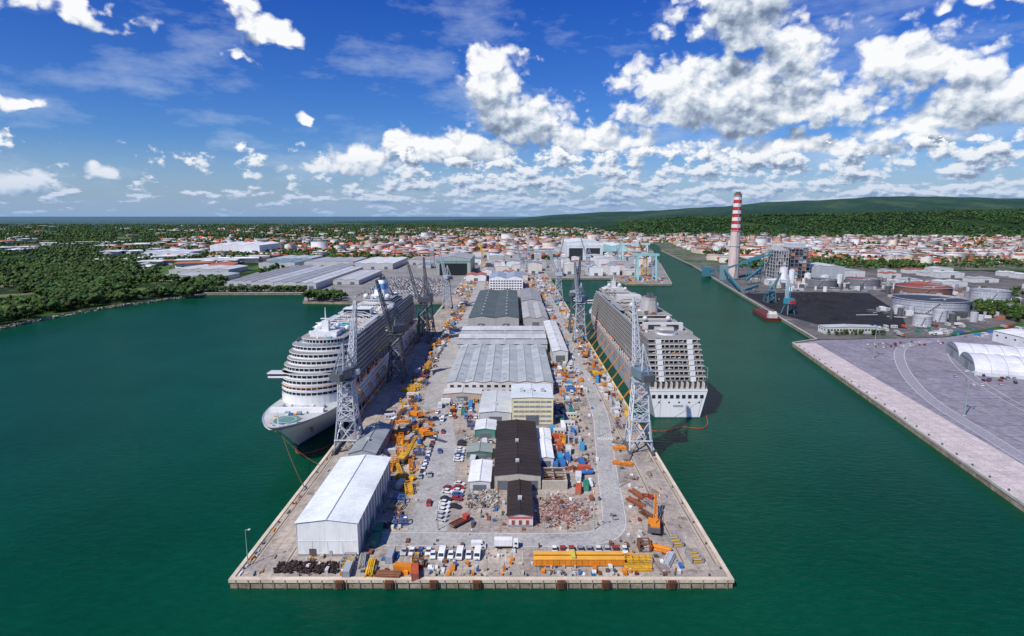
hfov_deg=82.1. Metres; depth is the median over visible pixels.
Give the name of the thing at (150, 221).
ground
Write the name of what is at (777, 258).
boiler house
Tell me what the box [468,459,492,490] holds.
white shed
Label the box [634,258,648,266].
shipyard building
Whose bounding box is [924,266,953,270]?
industrial shed
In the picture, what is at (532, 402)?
cream office building
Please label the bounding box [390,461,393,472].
steel frame
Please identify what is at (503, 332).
sawtooth hall
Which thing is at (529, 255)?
tower crane
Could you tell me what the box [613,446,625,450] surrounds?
pipe stack
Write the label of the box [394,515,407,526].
steel frame
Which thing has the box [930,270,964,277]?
industrial shed
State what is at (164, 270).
grass
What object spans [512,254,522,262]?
shipyard building
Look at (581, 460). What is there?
shipping container
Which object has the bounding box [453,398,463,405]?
steel frame
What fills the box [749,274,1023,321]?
pipework plant
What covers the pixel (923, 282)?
industrial shed
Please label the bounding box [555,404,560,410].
steel frame
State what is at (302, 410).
cruise ship
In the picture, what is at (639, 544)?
steel frame
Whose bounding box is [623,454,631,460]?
steel plate stack
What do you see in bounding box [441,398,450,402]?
shipping container
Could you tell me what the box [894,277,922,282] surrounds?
industrial shed
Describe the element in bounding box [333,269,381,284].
industrial shed
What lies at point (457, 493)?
parked car
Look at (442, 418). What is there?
van
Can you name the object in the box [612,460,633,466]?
steel beam stack
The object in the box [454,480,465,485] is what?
parked car
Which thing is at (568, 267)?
shipyard building
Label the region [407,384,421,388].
steel frame
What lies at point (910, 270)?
industrial shed
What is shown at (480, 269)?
shipyard building
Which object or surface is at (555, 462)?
shipping container
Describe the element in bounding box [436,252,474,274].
shipyard hall
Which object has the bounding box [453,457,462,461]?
parked car
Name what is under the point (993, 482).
quay kerb
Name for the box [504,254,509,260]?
shipyard building
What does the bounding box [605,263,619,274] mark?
shipyard building
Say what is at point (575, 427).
shipping container
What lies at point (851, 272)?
plant building
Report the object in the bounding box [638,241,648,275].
tower crane
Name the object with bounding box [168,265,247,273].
industrial shed
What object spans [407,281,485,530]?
road
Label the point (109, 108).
sky
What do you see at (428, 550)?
parked car
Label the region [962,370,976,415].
lamp post
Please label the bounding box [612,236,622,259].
tower crane
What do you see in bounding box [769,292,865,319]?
coal heap
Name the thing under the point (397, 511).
skip bin
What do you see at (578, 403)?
scrap pile
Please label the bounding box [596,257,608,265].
shipyard building
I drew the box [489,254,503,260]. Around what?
shipyard building
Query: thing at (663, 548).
pipe stack
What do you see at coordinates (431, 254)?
tower crane
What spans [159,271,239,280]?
industrial shed
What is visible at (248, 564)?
lamp post
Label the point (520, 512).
workshop building
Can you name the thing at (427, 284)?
portal crane
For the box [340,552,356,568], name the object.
steel frame
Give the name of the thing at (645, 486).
crane rail
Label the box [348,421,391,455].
shed
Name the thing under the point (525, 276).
shipyard building
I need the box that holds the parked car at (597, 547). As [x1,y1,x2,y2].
[595,545,600,550]
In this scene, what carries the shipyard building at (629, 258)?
on the yard ground at (402, 271)
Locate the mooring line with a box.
[276,400,700,484]
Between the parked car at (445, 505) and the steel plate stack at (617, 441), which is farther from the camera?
the steel plate stack at (617, 441)
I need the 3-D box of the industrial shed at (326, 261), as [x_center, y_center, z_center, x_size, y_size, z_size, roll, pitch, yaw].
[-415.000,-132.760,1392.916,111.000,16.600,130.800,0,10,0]
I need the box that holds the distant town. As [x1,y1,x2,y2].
[156,227,1023,262]
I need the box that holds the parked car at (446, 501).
[439,499,450,504]
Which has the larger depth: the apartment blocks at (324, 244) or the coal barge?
the apartment blocks at (324, 244)
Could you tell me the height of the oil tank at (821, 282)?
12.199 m
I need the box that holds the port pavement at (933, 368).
[802,326,1023,464]
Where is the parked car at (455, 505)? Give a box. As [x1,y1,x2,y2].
[449,503,461,508]
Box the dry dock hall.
[561,238,602,259]
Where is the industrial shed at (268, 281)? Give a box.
[251,266,326,286]
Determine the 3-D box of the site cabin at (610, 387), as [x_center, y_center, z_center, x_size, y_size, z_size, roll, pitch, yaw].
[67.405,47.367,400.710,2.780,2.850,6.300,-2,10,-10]
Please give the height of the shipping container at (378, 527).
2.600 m
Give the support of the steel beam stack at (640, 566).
on the pier pavement at (282, 544)
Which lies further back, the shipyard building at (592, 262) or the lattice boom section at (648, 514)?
the shipyard building at (592, 262)
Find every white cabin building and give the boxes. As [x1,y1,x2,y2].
[536,427,551,438]
[538,438,553,465]
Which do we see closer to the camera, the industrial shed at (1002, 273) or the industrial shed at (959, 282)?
the industrial shed at (959, 282)
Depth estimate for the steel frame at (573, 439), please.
306.20 m
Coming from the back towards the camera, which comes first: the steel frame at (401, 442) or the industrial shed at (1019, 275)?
the industrial shed at (1019, 275)
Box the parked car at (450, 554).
[447,550,453,558]
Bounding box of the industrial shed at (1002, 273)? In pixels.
[995,270,1014,275]
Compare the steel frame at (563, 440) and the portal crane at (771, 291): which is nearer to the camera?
the steel frame at (563, 440)
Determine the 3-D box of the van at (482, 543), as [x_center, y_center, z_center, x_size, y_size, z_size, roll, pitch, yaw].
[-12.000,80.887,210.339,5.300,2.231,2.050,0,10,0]
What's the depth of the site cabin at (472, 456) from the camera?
281.29 m
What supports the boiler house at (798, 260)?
on the power station yard at (1006, 282)
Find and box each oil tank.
[805,277,837,287]
[845,277,880,287]
[891,293,971,313]
[894,283,953,295]
[969,288,1011,300]
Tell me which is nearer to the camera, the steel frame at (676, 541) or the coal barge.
the steel frame at (676, 541)
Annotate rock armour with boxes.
[0,293,204,329]
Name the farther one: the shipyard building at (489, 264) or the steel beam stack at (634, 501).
the shipyard building at (489, 264)
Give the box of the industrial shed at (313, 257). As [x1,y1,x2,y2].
[266,255,322,260]
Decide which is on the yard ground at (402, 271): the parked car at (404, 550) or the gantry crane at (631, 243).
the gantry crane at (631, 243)
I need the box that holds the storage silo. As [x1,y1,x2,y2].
[779,266,842,283]
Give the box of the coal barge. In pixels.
[752,309,779,320]
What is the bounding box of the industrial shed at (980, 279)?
[962,276,998,282]
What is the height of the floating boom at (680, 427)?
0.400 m
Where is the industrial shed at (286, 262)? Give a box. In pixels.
[258,258,312,268]
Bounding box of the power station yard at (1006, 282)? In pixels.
[695,266,1023,338]
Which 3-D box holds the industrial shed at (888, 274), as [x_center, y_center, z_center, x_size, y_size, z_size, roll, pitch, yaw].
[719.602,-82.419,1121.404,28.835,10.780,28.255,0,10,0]
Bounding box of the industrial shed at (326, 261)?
[304,257,366,266]
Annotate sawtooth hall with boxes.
[456,338,547,353]
[459,333,545,338]
[461,330,544,333]
[462,325,543,330]
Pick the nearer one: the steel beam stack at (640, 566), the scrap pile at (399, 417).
the steel beam stack at (640, 566)
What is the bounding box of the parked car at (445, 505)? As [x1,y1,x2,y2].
[438,503,450,508]
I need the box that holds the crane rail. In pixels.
[250,304,717,563]
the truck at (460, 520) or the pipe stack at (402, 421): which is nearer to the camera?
the truck at (460, 520)
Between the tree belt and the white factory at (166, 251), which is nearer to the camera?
the tree belt
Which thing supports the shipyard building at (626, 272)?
on the yard ground at (402, 271)
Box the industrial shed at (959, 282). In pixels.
[931,279,967,286]
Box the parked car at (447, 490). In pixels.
[442,488,453,493]
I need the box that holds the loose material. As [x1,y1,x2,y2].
[239,295,707,575]
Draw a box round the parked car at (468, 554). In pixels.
[465,550,471,558]
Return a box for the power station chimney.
[728,192,741,277]
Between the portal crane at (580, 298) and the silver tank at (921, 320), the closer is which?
the portal crane at (580, 298)
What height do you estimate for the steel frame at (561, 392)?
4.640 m
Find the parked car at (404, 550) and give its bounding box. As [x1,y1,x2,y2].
[400,547,407,555]
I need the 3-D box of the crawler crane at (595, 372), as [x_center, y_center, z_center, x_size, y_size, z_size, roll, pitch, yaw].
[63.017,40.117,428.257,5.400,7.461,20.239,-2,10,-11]
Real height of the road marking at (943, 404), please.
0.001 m
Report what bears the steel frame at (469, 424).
on the pier pavement at (282, 544)
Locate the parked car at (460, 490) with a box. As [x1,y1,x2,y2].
[453,487,463,492]
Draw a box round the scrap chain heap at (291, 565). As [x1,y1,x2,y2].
[273,559,341,573]
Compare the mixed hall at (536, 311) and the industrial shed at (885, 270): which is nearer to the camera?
the mixed hall at (536, 311)
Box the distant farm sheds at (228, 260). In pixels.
[0,225,342,269]
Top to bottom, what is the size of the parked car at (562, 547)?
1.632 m
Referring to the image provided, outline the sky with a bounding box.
[0,0,1023,216]
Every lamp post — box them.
[245,529,249,565]
[590,506,598,529]
[872,325,880,358]
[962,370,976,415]
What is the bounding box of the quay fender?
[235,330,729,589]
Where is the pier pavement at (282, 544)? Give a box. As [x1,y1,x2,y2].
[236,269,727,576]
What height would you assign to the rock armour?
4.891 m
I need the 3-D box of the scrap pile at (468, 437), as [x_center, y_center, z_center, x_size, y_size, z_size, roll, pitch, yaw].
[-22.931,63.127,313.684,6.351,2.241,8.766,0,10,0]
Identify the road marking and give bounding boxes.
[400,274,625,546]
[405,275,602,533]
[894,340,1023,462]
[904,341,1023,453]
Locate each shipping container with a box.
[342,561,353,577]
[370,532,380,547]
[373,522,382,533]
[383,447,395,454]
[385,547,395,563]
[393,562,411,573]
[395,478,405,489]
[411,563,418,580]
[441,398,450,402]
[450,406,454,412]
[468,400,472,409]
[551,433,562,438]
[553,458,557,466]
[556,440,562,447]
[557,452,563,461]
[560,420,565,431]
[560,459,565,467]
[564,452,570,461]
[566,387,574,391]
[570,427,574,434]
[573,425,578,432]
[575,482,581,493]
[577,464,590,470]
[578,458,585,463]
[579,441,584,450]
[583,479,588,491]
[595,375,598,382]
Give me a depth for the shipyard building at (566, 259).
1406.90 m
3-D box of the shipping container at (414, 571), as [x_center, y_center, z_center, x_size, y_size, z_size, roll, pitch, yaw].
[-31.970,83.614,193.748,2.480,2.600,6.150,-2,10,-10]
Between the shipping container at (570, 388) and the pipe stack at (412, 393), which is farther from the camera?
the shipping container at (570, 388)
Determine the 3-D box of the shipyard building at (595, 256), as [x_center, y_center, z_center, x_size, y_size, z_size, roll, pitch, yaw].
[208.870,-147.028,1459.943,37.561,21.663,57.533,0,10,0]
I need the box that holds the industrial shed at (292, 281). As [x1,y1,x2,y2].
[273,263,353,285]
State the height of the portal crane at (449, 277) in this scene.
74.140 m
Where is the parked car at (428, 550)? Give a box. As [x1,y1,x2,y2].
[425,547,431,555]
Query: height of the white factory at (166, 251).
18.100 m
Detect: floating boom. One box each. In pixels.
[295,443,333,453]
[640,416,707,431]
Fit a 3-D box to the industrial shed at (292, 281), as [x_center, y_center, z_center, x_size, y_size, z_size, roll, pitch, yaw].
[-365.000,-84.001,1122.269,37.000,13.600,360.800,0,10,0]
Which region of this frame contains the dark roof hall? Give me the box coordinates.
[468,289,518,325]
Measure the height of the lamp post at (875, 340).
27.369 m
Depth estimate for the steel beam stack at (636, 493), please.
250.46 m
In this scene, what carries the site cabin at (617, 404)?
on the pier pavement at (282, 544)
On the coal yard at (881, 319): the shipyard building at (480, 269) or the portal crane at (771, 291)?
the portal crane at (771, 291)
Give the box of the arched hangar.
[945,341,1023,378]
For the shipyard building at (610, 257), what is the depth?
1357.24 m
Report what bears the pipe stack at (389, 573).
on the pier pavement at (282, 544)
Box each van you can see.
[438,545,445,559]
[440,415,444,421]
[455,545,463,559]
[471,540,485,547]
[473,545,480,559]
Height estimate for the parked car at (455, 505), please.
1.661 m
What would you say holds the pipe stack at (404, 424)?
on the pier pavement at (282, 544)
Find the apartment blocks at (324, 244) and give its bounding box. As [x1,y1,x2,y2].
[310,232,897,248]
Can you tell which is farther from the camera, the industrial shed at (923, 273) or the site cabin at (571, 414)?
the industrial shed at (923, 273)
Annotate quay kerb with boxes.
[205,250,1023,505]
[228,278,733,582]
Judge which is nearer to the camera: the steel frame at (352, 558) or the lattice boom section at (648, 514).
the steel frame at (352, 558)
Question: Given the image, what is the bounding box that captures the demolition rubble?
[533,493,596,528]
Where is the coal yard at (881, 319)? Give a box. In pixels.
[745,292,905,327]
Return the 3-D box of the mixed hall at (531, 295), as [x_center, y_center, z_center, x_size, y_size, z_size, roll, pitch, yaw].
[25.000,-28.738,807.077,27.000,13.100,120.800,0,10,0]
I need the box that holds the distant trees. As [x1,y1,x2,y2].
[0,223,1023,278]
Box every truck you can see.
[404,433,414,443]
[449,512,469,528]
[494,537,517,548]
[555,377,566,382]
[1000,324,1008,328]
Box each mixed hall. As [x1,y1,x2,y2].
[520,288,541,308]
[521,301,548,325]
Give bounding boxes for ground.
[0,217,1023,587]
[137,229,1023,269]
[197,250,669,301]
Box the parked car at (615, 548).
[612,545,618,550]
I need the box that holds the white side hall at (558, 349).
[543,320,567,361]
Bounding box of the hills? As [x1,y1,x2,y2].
[333,196,1023,235]
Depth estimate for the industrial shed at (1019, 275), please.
1112.18 m
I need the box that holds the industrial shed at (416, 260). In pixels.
[407,256,438,264]
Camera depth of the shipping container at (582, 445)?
296.74 m
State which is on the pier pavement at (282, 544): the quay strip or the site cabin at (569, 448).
the site cabin at (569, 448)
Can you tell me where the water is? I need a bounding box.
[0,244,1023,635]
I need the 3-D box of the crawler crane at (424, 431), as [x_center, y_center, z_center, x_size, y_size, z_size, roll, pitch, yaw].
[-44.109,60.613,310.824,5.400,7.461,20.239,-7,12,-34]
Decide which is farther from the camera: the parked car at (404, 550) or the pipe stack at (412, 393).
the pipe stack at (412, 393)
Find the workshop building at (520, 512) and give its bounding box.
[507,479,533,526]
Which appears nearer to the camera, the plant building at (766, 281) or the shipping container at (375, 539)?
the shipping container at (375, 539)
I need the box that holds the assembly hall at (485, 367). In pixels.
[446,343,553,391]
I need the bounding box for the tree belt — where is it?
[0,262,1023,334]
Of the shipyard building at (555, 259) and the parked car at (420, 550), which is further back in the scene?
the shipyard building at (555, 259)
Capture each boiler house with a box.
[763,245,788,277]
[778,243,811,281]
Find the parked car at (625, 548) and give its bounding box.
[621,545,627,552]
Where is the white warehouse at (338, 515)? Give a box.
[295,454,390,556]
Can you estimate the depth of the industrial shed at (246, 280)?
1043.03 m
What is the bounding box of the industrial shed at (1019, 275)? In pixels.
[1009,272,1023,278]
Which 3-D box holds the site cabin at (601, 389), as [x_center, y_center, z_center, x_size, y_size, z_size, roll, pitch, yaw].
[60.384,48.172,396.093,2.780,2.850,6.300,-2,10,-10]
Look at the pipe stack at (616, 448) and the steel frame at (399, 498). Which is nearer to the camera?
the steel frame at (399, 498)
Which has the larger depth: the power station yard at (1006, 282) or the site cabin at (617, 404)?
the power station yard at (1006, 282)
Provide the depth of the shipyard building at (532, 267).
1191.53 m
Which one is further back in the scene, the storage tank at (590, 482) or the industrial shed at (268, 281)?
the industrial shed at (268, 281)
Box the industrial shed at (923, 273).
[916,271,930,275]
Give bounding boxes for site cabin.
[384,413,395,418]
[414,368,420,372]
[438,401,442,408]
[469,454,475,464]
[553,380,561,384]
[553,428,564,433]
[564,420,574,426]
[566,412,576,417]
[566,445,571,454]
[575,471,580,481]
[598,386,603,392]
[603,393,607,399]
[607,384,613,390]
[610,407,620,412]
[613,410,619,417]
[614,401,619,406]
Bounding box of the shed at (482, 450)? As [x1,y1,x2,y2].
[466,441,492,459]
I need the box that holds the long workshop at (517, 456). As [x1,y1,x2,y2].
[493,419,541,489]
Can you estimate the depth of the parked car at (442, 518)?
228.17 m
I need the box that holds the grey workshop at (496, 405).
[479,390,511,423]
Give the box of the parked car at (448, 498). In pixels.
[440,495,451,500]
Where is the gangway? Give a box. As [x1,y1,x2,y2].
[349,313,644,417]
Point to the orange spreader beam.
(571, 557)
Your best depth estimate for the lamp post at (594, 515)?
220.82 m
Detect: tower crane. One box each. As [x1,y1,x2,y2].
[422,237,435,267]
[478,240,486,266]
[515,240,526,272]
[526,238,530,265]
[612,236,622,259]
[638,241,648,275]
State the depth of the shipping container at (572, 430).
317.46 m
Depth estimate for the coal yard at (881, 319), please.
726.37 m
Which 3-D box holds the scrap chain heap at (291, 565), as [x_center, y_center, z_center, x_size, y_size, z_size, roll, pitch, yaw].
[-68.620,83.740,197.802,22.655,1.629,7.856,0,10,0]
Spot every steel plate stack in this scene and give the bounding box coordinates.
[612,439,622,444]
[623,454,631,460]
[624,474,638,479]
[654,561,670,573]
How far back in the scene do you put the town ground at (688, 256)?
1482.37 m
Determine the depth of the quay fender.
190.78 m
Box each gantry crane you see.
[524,250,554,267]
[619,242,649,259]
[633,252,659,280]
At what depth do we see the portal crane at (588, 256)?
1155.42 m
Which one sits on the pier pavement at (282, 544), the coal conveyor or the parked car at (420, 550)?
the parked car at (420, 550)
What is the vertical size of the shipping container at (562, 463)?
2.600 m
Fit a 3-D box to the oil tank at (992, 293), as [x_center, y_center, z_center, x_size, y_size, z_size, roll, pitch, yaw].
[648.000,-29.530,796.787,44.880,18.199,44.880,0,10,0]
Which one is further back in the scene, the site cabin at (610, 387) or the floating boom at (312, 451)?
the site cabin at (610, 387)
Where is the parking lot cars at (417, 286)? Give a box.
[355,277,450,296]
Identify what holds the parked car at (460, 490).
on the pier pavement at (282, 544)
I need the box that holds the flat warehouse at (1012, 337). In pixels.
[992,328,1023,346]
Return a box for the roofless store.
[541,467,567,489]
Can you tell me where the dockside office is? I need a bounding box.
[818,324,878,333]
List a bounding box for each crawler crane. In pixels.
[396,435,416,463]
[408,406,434,417]
[417,423,437,438]
[582,344,589,357]
[591,367,602,376]
[647,493,661,534]
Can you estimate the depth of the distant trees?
2417.83 m
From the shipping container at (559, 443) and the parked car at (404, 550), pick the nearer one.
the parked car at (404, 550)
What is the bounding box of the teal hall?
[603,242,626,251]
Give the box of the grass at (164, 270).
[0,265,174,285]
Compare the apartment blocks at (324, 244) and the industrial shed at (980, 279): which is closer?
the industrial shed at (980, 279)
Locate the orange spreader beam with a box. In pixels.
[533,549,624,567]
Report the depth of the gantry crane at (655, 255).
1074.07 m
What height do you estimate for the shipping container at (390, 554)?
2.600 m
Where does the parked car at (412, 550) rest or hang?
on the pier pavement at (282, 544)
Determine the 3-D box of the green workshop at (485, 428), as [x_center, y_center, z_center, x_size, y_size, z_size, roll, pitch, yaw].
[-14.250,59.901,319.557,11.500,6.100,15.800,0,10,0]
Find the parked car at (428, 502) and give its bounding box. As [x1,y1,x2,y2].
[426,499,431,505]
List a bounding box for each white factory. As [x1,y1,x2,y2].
[144,249,204,255]
[210,241,279,251]
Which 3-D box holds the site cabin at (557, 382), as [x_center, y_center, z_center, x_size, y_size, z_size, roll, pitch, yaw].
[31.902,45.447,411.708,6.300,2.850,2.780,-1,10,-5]
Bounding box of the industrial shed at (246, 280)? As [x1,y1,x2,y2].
[227,264,312,286]
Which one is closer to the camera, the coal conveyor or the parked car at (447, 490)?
the parked car at (447, 490)
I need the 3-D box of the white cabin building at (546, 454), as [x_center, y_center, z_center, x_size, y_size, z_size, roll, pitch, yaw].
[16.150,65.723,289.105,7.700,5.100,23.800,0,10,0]
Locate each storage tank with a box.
[581,469,592,474]
[588,478,592,486]
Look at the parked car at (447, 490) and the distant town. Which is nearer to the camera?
the parked car at (447, 490)
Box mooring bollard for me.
[243,352,721,575]
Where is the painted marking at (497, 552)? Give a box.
[383,437,612,560]
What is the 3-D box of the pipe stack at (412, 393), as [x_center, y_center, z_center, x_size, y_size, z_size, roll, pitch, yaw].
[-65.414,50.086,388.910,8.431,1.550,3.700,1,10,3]
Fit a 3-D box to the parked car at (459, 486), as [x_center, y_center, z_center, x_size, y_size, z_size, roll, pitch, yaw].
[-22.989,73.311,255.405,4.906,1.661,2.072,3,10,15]
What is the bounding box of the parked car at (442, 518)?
[435,515,447,521]
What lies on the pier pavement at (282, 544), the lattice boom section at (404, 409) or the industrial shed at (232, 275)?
the lattice boom section at (404, 409)
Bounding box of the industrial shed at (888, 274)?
[877,271,900,277]
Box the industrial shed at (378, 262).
[352,256,407,268]
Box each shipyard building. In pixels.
[417,262,433,268]
[466,272,486,280]
[473,251,488,259]
[475,258,481,264]
[478,267,494,272]
[480,261,493,266]
[482,267,492,278]
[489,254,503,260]
[493,261,500,266]
[495,264,508,271]
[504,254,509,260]
[506,259,519,267]
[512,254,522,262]
[512,263,524,271]
[520,272,527,280]
[528,261,537,273]
[533,260,546,267]
[534,253,540,259]
[538,262,541,270]
[553,257,563,268]
[561,256,569,261]
[563,262,573,273]
[581,260,594,264]
[586,264,602,275]
[587,254,604,263]
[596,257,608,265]
[601,263,624,271]
[604,255,616,260]
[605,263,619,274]
[609,260,628,268]
[615,254,635,263]
[620,268,643,275]
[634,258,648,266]
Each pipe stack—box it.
[357,552,368,568]
[375,570,401,577]
[393,430,409,433]
[395,419,409,423]
[399,423,413,426]
[407,392,419,395]
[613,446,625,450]
[647,543,671,552]
[662,551,675,567]
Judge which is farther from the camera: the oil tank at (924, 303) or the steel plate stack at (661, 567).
the oil tank at (924, 303)
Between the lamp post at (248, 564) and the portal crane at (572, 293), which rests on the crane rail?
the portal crane at (572, 293)
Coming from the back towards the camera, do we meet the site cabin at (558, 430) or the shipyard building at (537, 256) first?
the shipyard building at (537, 256)
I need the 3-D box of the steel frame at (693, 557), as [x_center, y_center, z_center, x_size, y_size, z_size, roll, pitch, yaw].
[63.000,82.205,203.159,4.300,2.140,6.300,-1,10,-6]
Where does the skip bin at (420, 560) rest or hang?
on the pier pavement at (282, 544)
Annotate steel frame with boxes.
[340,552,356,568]
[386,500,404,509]
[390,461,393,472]
[391,432,402,440]
[392,456,399,467]
[392,494,405,503]
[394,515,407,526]
[397,436,403,445]
[397,447,404,455]
[401,387,415,391]
[404,480,412,494]
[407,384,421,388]
[410,422,418,430]
[413,448,424,455]
[414,395,421,401]
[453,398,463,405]
[467,421,474,427]
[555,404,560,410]
[559,388,564,396]
[559,434,565,443]
[568,432,574,444]
[609,397,616,405]
[623,553,651,564]
[637,538,651,551]
[666,533,683,547]
[685,548,703,563]
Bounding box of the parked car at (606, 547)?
[603,545,610,550]
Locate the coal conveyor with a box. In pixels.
[702,253,772,293]
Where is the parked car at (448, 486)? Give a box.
[443,484,454,489]
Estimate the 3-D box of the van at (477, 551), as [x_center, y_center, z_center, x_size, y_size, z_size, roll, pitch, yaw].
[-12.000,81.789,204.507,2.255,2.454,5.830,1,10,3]
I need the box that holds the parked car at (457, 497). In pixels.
[451,495,462,500]
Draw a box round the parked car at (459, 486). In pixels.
[453,484,464,488]
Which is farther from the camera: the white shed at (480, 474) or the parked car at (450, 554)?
the white shed at (480, 474)
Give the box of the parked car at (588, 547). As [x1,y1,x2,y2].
[586,545,592,550]
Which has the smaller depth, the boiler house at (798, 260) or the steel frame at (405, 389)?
the steel frame at (405, 389)
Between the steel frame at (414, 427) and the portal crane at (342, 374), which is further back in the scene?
the steel frame at (414, 427)
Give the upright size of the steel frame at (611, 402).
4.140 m
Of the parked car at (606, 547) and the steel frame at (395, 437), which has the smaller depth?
the parked car at (606, 547)
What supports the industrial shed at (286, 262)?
on the ground at (150, 221)
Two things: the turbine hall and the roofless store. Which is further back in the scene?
the turbine hall
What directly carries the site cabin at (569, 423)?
on the pier pavement at (282, 544)
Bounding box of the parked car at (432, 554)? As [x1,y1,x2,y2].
[430,550,435,558]
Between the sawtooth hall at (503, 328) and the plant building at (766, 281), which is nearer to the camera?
the sawtooth hall at (503, 328)
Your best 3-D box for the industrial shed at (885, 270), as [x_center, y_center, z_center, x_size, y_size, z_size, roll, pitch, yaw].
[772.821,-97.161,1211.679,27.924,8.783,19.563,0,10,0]
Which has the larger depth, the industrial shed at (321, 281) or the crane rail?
the industrial shed at (321, 281)
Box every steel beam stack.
[364,557,377,576]
[395,473,416,480]
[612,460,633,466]
[622,563,652,570]
[625,496,645,507]
[628,488,642,499]
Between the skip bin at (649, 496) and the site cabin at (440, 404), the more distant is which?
the site cabin at (440, 404)
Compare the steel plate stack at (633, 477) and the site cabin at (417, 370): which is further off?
the site cabin at (417, 370)
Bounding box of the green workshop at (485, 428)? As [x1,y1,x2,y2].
[474,418,496,438]
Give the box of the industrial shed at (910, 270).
[901,268,928,273]
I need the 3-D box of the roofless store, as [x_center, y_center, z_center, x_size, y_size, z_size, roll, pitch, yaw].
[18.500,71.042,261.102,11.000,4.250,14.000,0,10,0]
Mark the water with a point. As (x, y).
(150, 482)
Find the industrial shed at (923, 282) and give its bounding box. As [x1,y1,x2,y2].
[906,281,942,284]
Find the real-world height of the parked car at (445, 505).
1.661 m
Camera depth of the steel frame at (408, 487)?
252.07 m
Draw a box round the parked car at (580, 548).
[577,545,583,550]
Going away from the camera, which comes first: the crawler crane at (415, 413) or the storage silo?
the crawler crane at (415, 413)
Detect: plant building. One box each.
[764,278,791,285]
[844,268,864,279]
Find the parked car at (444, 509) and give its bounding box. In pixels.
[438,507,449,512]
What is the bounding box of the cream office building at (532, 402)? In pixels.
[511,383,553,425]
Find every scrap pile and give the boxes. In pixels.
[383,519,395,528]
[397,415,405,419]
[410,417,422,422]
[463,433,474,439]
[553,411,562,415]
[553,447,565,452]
[565,465,577,471]
[567,477,581,486]
[573,392,584,396]
[573,401,585,405]
[573,456,589,462]
[613,424,625,428]
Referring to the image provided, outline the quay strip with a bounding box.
[795,343,1023,500]
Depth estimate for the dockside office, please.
588.35 m
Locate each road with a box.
[368,272,626,546]
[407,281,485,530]
[894,340,1023,461]
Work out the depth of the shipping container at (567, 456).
284.04 m
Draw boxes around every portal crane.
[329,301,363,454]
[375,279,408,382]
[406,261,433,343]
[421,257,435,336]
[439,249,452,308]
[547,248,565,301]
[555,238,563,271]
[568,256,580,332]
[572,261,586,342]
[580,238,592,275]
[622,297,655,455]
[762,273,781,303]
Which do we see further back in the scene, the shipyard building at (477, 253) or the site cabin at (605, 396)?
the shipyard building at (477, 253)
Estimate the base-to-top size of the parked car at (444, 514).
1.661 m
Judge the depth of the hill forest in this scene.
3863.43 m
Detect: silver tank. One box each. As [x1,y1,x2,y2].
[893,305,904,313]
[912,314,932,326]
[932,309,947,321]
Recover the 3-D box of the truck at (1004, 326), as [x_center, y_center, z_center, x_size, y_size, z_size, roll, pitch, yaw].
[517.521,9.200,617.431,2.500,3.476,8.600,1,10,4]
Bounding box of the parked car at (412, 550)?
[408,547,415,555]
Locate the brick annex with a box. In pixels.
[443,387,481,400]
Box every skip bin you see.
[395,509,401,517]
[411,552,419,562]
[416,557,423,567]
[642,493,653,499]
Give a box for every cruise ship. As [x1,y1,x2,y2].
[262,276,417,445]
[586,273,707,417]
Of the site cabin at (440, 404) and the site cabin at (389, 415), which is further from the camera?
the site cabin at (440, 404)
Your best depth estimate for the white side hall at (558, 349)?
507.69 m
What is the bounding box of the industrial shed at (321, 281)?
[296,266,362,289]
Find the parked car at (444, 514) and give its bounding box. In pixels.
[436,511,448,516]
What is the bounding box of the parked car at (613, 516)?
[610,513,617,519]
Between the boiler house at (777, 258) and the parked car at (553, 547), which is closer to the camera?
the parked car at (553, 547)
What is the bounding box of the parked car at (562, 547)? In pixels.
[560,545,565,550]
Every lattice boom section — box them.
[396,464,402,474]
[397,407,406,415]
[403,443,424,450]
[408,459,412,470]
[421,420,434,426]
[638,507,663,525]
[643,498,662,513]
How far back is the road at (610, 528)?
228.04 m
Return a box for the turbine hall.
[807,262,844,281]
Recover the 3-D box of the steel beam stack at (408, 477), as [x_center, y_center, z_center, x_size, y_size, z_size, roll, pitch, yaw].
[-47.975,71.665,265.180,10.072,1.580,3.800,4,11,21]
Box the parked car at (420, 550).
[417,547,424,555]
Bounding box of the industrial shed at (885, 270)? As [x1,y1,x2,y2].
[877,268,896,272]
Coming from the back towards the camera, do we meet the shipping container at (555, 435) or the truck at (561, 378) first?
the truck at (561, 378)
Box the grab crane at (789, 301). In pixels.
[781,274,795,314]
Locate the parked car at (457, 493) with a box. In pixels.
[451,491,463,496]
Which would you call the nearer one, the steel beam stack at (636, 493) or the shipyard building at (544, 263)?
the steel beam stack at (636, 493)
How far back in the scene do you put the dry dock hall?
1552.46 m
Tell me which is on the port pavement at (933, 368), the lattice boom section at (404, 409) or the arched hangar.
the arched hangar
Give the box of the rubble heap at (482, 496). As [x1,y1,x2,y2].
[465,488,499,508]
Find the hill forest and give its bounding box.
[618,208,1023,235]
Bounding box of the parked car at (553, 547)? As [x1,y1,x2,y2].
[551,545,556,550]
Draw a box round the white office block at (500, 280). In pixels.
[489,271,522,289]
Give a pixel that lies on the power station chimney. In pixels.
(734, 252)
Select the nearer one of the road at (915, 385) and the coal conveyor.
the road at (915, 385)
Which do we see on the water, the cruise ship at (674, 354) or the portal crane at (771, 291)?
the cruise ship at (674, 354)

